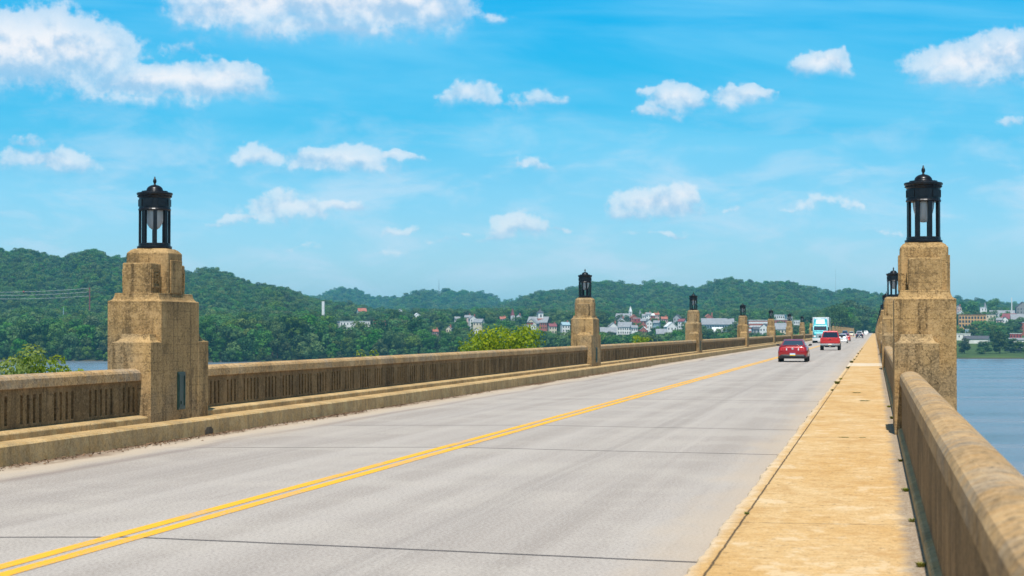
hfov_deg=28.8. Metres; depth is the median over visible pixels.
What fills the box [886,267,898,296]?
bridge lantern
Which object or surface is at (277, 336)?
tree
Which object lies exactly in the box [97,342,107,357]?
tree
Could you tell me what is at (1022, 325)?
brick building
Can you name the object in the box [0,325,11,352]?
tree
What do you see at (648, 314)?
row house
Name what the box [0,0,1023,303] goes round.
sky
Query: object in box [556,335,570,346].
tree
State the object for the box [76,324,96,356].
tree
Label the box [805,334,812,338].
parapet wall
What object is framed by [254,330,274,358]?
tree
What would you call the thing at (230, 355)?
tree
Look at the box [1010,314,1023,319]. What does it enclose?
house
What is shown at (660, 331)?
shed
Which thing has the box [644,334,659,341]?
tree
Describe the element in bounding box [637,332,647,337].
tree
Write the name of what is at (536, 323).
house
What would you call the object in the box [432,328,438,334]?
house
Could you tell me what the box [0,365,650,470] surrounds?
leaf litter
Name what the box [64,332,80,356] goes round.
tree
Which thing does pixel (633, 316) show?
house
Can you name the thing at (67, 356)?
tree
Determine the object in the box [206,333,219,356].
tree
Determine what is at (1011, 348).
tree
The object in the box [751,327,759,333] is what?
house
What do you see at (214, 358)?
tree
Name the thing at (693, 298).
bridge lantern
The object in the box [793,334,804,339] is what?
parapet wall
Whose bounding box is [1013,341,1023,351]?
tree
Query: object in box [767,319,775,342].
bridge pillar
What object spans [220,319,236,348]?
tree
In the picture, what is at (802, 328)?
bridge pillar
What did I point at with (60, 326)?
tree
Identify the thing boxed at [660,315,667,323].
house
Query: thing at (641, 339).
young tree
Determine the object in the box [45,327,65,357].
tree
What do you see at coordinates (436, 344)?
tree
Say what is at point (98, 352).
tree
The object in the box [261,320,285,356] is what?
tree
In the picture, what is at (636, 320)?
house
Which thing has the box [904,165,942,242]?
bridge lantern
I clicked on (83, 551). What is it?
road centre line
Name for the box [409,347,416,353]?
tree
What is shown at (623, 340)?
tree
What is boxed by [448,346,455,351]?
tree
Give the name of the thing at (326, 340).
tree
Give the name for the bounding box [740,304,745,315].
bridge lantern
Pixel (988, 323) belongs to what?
tree
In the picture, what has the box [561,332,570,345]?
tree
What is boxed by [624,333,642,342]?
tree
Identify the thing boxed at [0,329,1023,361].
ground
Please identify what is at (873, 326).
tree
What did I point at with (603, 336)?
tree
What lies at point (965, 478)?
parapet wall
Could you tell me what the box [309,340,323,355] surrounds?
tree
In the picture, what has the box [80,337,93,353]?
tree
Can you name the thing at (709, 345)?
parapet wall
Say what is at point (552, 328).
house
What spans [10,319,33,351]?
tree
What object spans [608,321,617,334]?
house
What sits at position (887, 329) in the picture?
bridge pillar
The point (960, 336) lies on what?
shed
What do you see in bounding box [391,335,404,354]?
tree
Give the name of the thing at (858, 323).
tree
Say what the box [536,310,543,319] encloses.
cupola tower
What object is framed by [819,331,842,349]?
red pickup
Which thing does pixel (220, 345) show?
tree
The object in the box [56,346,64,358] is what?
tree
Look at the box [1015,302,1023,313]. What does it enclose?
house
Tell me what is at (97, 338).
tree
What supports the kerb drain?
in the kerb
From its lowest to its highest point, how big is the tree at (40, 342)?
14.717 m
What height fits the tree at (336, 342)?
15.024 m
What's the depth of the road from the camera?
25.34 m
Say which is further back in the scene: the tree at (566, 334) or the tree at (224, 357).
the tree at (566, 334)
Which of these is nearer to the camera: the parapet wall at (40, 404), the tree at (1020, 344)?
the parapet wall at (40, 404)
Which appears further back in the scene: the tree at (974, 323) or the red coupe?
the tree at (974, 323)
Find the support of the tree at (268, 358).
on the ground
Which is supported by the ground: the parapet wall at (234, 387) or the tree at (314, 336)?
the tree at (314, 336)
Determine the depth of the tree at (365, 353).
1137.17 m
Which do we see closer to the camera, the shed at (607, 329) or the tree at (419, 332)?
the tree at (419, 332)
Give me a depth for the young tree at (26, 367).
87.91 m
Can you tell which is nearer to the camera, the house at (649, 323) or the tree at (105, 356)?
the tree at (105, 356)
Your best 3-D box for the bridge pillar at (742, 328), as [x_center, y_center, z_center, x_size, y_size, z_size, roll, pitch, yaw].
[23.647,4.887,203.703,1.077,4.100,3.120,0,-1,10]
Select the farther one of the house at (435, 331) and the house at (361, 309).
the house at (361, 309)
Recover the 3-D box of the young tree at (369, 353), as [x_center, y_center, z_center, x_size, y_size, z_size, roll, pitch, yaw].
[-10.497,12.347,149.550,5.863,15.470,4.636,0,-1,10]
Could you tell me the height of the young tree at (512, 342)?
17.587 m
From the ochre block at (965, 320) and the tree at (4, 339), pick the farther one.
the ochre block at (965, 320)
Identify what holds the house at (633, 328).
on the ground
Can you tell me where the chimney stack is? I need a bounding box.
[322,301,324,314]
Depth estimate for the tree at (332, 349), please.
1130.84 m
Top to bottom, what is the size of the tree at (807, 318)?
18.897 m
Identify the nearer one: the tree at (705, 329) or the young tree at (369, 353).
the young tree at (369, 353)
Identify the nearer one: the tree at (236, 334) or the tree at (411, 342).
the tree at (236, 334)
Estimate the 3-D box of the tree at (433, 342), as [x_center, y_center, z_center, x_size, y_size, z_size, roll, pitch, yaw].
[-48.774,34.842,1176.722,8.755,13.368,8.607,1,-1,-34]
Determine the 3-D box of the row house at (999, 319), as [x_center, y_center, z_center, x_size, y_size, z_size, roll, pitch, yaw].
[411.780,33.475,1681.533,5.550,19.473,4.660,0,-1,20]
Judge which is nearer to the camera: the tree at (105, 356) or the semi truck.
the semi truck
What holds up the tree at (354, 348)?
on the ground
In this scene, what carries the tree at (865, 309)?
on the ground
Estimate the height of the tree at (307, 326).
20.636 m
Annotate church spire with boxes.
[510,308,514,319]
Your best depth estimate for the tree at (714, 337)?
1191.64 m
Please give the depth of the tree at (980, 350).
1244.51 m
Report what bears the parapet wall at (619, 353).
on the kerb
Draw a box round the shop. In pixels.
[1009,333,1021,337]
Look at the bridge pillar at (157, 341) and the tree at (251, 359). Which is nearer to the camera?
the bridge pillar at (157, 341)
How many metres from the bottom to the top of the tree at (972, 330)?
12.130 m
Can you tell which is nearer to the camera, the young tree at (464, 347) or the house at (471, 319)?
the young tree at (464, 347)
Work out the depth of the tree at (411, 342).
1160.73 m
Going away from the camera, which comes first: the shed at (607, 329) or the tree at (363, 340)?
the tree at (363, 340)
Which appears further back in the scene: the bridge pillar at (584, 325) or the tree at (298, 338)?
the tree at (298, 338)
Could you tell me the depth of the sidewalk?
19.93 m
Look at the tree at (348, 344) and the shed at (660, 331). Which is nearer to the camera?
the tree at (348, 344)
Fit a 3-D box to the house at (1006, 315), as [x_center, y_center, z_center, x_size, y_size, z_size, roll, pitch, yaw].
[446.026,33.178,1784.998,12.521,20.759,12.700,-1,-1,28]
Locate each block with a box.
[774,315,786,318]
[774,319,787,322]
[957,315,985,331]
[986,314,997,320]
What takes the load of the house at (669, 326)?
on the ground
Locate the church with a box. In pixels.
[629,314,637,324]
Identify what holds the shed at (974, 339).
on the ground
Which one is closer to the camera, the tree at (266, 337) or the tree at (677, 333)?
the tree at (266, 337)
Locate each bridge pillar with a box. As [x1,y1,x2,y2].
[108,248,207,422]
[571,298,600,366]
[685,310,701,352]
[737,316,748,346]
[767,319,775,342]
[786,321,792,338]
[799,322,804,338]
[878,316,880,347]
[879,310,883,354]
[882,297,896,369]
[893,242,956,434]
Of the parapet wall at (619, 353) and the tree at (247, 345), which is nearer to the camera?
the parapet wall at (619, 353)
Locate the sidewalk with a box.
[684,333,928,575]
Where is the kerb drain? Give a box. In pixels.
[204,427,212,433]
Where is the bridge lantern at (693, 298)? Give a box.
[689,292,697,309]
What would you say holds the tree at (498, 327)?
on the ground
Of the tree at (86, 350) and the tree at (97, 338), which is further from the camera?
the tree at (97, 338)
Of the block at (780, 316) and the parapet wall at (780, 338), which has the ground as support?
the block at (780, 316)
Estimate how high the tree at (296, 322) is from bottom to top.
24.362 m
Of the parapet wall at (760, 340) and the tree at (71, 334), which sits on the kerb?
the parapet wall at (760, 340)
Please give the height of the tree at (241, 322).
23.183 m
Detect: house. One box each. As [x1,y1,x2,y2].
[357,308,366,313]
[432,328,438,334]
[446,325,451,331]
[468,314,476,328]
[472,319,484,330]
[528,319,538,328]
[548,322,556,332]
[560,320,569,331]
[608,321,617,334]
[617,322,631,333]
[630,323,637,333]
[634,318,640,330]
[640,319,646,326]
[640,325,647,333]
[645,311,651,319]
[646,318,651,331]
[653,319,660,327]
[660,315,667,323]
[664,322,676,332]
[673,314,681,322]
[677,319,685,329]
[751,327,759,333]
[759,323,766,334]
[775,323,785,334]
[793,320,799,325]
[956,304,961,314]
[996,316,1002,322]
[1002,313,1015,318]
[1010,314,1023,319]
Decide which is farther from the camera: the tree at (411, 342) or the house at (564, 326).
the house at (564, 326)
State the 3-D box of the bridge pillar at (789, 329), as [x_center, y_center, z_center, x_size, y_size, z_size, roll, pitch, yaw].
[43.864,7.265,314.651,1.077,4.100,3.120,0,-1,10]
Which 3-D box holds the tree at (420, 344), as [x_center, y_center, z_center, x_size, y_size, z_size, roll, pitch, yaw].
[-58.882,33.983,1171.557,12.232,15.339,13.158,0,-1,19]
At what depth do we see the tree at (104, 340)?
1132.38 m
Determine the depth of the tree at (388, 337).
1162.54 m
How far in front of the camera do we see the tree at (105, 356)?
1108.17 m
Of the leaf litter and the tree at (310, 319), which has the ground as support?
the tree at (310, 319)
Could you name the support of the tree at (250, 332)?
on the ground
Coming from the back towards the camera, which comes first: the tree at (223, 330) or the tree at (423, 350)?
the tree at (423, 350)
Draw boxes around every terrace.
[616,313,630,319]
[989,310,1014,317]
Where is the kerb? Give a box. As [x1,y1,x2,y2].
[0,333,854,466]
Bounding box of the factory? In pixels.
[701,318,733,331]
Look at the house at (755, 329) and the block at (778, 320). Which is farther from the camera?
the block at (778, 320)
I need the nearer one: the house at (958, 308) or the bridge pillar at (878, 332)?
the bridge pillar at (878, 332)
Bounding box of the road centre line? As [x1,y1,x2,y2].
[0,345,819,575]
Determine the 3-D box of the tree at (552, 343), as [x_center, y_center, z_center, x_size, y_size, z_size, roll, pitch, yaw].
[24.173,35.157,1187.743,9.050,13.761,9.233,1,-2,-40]
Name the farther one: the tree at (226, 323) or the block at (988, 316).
the block at (988, 316)
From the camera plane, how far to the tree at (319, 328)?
1167.62 m
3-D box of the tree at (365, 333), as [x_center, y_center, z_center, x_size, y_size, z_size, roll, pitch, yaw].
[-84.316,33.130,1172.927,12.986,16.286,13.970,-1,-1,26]
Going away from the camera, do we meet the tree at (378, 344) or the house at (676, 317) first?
the tree at (378, 344)
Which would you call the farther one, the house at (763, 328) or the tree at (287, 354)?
the house at (763, 328)
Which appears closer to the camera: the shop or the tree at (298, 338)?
the tree at (298, 338)
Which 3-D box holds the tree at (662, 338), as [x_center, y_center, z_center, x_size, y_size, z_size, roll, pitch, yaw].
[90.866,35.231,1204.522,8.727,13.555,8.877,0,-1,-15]
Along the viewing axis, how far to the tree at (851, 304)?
1697.31 m
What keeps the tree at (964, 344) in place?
on the ground
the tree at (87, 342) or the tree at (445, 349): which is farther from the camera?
the tree at (445, 349)
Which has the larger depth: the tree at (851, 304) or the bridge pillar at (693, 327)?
the tree at (851, 304)
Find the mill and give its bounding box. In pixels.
[747,320,767,332]
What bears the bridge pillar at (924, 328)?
on the bridge deck
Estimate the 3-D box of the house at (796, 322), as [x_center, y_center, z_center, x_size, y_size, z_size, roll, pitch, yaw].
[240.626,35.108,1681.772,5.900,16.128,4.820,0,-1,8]
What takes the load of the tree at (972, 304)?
on the ground
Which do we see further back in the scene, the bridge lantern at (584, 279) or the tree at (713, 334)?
the tree at (713, 334)
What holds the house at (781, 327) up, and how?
on the ground
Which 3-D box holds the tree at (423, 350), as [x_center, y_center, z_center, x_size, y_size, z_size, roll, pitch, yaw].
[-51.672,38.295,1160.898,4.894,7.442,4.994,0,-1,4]
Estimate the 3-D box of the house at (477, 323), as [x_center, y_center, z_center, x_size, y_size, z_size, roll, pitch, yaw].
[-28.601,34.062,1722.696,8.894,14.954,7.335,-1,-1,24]
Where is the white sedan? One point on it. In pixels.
(844, 338)
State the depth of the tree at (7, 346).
1135.15 m
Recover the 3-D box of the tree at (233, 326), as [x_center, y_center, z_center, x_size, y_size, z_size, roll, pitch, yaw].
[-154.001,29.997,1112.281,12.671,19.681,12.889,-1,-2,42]
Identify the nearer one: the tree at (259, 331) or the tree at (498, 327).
the tree at (259, 331)
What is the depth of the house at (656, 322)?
1720.17 m
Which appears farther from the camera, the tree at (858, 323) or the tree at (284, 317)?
the tree at (858, 323)
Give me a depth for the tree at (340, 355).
1127.89 m
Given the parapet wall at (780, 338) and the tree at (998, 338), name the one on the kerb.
the parapet wall at (780, 338)
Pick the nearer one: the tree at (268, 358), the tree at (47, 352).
the tree at (268, 358)
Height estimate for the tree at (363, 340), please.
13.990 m
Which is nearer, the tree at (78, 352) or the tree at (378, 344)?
the tree at (78, 352)
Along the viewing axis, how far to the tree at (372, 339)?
1159.85 m
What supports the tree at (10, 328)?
on the ground
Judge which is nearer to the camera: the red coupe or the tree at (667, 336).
the red coupe
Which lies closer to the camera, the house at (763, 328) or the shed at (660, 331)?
the house at (763, 328)
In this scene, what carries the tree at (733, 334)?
on the ground
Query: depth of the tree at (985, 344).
1252.68 m
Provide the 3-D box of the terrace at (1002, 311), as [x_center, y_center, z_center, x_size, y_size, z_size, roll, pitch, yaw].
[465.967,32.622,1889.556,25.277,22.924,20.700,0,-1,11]
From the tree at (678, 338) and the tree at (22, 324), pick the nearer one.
the tree at (22, 324)
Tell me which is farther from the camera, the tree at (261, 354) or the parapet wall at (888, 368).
the tree at (261, 354)
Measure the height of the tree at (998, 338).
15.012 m
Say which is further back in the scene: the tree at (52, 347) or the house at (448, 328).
the house at (448, 328)
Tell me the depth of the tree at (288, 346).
1106.41 m
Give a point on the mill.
(755, 323)
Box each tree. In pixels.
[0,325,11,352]
[0,335,13,355]
[0,344,46,374]
[2,344,10,357]
[6,327,19,342]
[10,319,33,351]
[10,338,28,355]
[10,352,60,374]
[23,324,44,355]
[28,334,44,354]
[35,319,56,354]
[37,348,45,360]
[42,320,62,354]
[44,348,50,357]
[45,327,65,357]
[46,322,68,356]
[49,354,83,371]
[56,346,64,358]
[58,334,79,355]
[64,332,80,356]
[64,349,71,360]
[66,328,81,349]
[74,346,83,360]
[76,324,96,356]
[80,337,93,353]
[82,346,91,358]
[85,330,102,355]
[94,350,102,359]
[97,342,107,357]
[101,331,107,346]
[103,352,107,360]
[199,316,216,353]
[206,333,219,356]
[211,351,219,361]
[214,338,225,358]
[215,326,231,356]
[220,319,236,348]
[221,351,227,361]
[225,328,243,349]
[226,342,241,360]
[227,324,244,344]
[227,350,237,361]
[232,350,242,361]
[235,318,258,353]
[236,336,256,360]
[246,354,255,361]
[247,329,256,353]
[252,328,269,355]
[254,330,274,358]
[256,348,266,361]
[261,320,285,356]
[265,355,272,361]
[268,324,287,357]
[276,313,293,346]
[281,342,293,359]
[283,351,290,360]
[285,317,308,353]
[291,334,310,355]
[295,342,311,359]
[295,351,303,359]
[298,315,317,334]
[298,323,315,336]
[303,333,324,353]
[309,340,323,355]
[310,350,319,358]
[315,321,327,344]
[321,333,335,355]
[322,333,342,351]
[326,343,339,356]
[336,352,343,357]
[340,337,353,355]
[344,348,350,357]
[347,331,359,355]
[350,338,363,354]
[355,336,369,350]
[356,349,378,356]
[360,330,378,355]
[361,350,368,355]
[367,332,382,354]
[372,339,388,355]
[379,331,399,353]
[389,332,405,354]
[389,349,395,354]
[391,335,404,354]
[402,333,422,352]
[402,335,421,354]
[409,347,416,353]
[412,329,431,353]
[420,347,426,353]
[423,337,433,352]
[425,334,440,351]
[425,336,436,352]
[438,337,451,351]
[439,347,447,352]
[442,335,453,350]
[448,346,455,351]
[449,334,462,348]
[451,336,463,351]
[457,341,483,351]
[462,323,545,351]
[487,324,505,341]
[536,333,546,347]
[543,335,558,346]
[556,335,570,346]
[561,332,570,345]
[599,332,608,344]
[605,335,621,343]
[618,335,626,343]
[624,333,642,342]
[632,335,652,342]
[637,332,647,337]
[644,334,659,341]
[656,335,664,341]
[664,334,670,340]
[670,335,684,340]
[672,330,684,336]
[702,325,710,338]
[703,331,716,338]
[708,335,720,338]
[720,333,730,337]
[730,331,736,337]
[803,315,814,323]
[842,300,863,314]
[854,320,861,332]
[862,305,871,312]
[869,314,877,332]
[957,338,970,352]
[964,301,979,314]
[966,325,977,335]
[970,321,985,333]
[975,347,984,353]
[977,341,992,351]
[981,321,1001,330]
[986,298,999,311]
[989,331,1009,352]
[1002,338,1016,352]
[1009,319,1022,332]
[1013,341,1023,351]
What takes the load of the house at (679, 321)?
on the ground
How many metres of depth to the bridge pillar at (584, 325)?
91.84 m
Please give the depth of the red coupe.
124.90 m
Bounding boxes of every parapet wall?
[0,368,147,441]
[208,345,590,414]
[601,340,697,364]
[702,337,746,352]
[749,336,773,346]
[776,335,790,342]
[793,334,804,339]
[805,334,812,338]
[883,346,892,410]
[898,371,1023,575]
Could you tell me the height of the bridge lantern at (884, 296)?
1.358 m
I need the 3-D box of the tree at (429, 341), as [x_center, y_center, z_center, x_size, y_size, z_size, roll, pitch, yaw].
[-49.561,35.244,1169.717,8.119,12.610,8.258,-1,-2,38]
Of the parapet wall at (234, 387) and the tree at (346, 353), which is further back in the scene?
the tree at (346, 353)
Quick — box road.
[0,333,872,575]
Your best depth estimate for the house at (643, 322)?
1799.79 m
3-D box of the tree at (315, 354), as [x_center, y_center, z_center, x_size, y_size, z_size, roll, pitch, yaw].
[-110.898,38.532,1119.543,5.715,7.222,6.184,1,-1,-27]
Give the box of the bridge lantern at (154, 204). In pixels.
[137,177,172,248]
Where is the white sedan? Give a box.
[839,334,848,342]
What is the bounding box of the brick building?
[1017,322,1023,335]
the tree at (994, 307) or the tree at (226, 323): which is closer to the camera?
the tree at (226, 323)
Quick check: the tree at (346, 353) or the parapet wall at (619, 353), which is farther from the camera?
the tree at (346, 353)
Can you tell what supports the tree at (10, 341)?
on the ground
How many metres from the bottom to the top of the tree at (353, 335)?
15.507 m
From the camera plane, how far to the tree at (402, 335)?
1182.24 m
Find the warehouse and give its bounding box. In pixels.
[337,321,355,329]
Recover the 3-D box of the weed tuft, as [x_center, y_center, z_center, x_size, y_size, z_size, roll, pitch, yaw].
[3.011,2.035,14.661,0.119,0.046,0.104,1,-2,-40]
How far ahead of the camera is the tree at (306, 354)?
1115.14 m
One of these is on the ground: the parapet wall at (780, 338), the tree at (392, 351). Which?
the tree at (392, 351)
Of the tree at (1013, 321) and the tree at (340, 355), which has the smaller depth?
the tree at (340, 355)
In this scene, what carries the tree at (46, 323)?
on the ground
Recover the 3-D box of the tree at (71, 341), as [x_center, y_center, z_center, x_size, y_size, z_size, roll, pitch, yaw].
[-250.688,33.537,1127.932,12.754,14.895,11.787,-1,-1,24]
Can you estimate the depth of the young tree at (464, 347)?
184.68 m
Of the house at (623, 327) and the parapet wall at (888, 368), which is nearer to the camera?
the parapet wall at (888, 368)
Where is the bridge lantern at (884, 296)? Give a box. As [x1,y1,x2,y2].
[882,291,886,309]
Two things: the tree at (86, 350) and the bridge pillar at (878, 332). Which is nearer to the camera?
the bridge pillar at (878, 332)
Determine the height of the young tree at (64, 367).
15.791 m
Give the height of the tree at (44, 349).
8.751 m
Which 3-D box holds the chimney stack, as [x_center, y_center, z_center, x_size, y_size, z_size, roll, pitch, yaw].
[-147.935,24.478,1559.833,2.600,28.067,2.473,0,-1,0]
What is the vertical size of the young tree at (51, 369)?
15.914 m
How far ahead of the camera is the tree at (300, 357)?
1112.89 m
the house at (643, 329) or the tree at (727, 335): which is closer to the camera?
the tree at (727, 335)
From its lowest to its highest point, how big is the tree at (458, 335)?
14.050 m
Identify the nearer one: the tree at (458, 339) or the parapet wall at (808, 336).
the parapet wall at (808, 336)
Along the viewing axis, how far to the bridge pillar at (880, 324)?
144.79 m
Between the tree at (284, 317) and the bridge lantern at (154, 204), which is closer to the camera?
the bridge lantern at (154, 204)
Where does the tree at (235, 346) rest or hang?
on the ground
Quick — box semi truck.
[811,317,830,342]
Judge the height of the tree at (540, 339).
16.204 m
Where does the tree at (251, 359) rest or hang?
on the ground
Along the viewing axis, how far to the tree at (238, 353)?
1081.15 m
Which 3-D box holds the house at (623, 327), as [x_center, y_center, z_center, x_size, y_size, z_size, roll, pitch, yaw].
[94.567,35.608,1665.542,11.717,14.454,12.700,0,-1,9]
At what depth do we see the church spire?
1848.95 m
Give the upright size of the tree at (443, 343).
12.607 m
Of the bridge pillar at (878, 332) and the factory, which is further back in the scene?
the factory
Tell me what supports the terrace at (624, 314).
on the ground
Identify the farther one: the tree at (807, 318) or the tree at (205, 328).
the tree at (807, 318)
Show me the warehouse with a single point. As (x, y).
(347, 323)
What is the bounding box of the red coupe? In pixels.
[776,339,811,361]
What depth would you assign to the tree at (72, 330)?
1161.25 m
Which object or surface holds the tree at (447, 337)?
on the ground
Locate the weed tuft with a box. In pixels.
[915,561,926,567]
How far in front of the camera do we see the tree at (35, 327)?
1146.58 m
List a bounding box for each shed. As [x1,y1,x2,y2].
[599,327,616,334]
[655,329,666,334]
[957,333,970,339]
[963,336,989,343]
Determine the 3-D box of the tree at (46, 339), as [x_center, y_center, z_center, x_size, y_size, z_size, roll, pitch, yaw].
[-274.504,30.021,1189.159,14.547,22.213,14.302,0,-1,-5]
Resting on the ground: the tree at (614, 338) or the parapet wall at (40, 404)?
the tree at (614, 338)
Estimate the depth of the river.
505.73 m
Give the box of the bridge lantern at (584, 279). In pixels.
[578,270,591,297]
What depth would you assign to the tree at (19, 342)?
1131.78 m
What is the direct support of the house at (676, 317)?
on the ground
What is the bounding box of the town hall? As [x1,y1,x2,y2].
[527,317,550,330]
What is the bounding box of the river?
[0,359,1023,475]

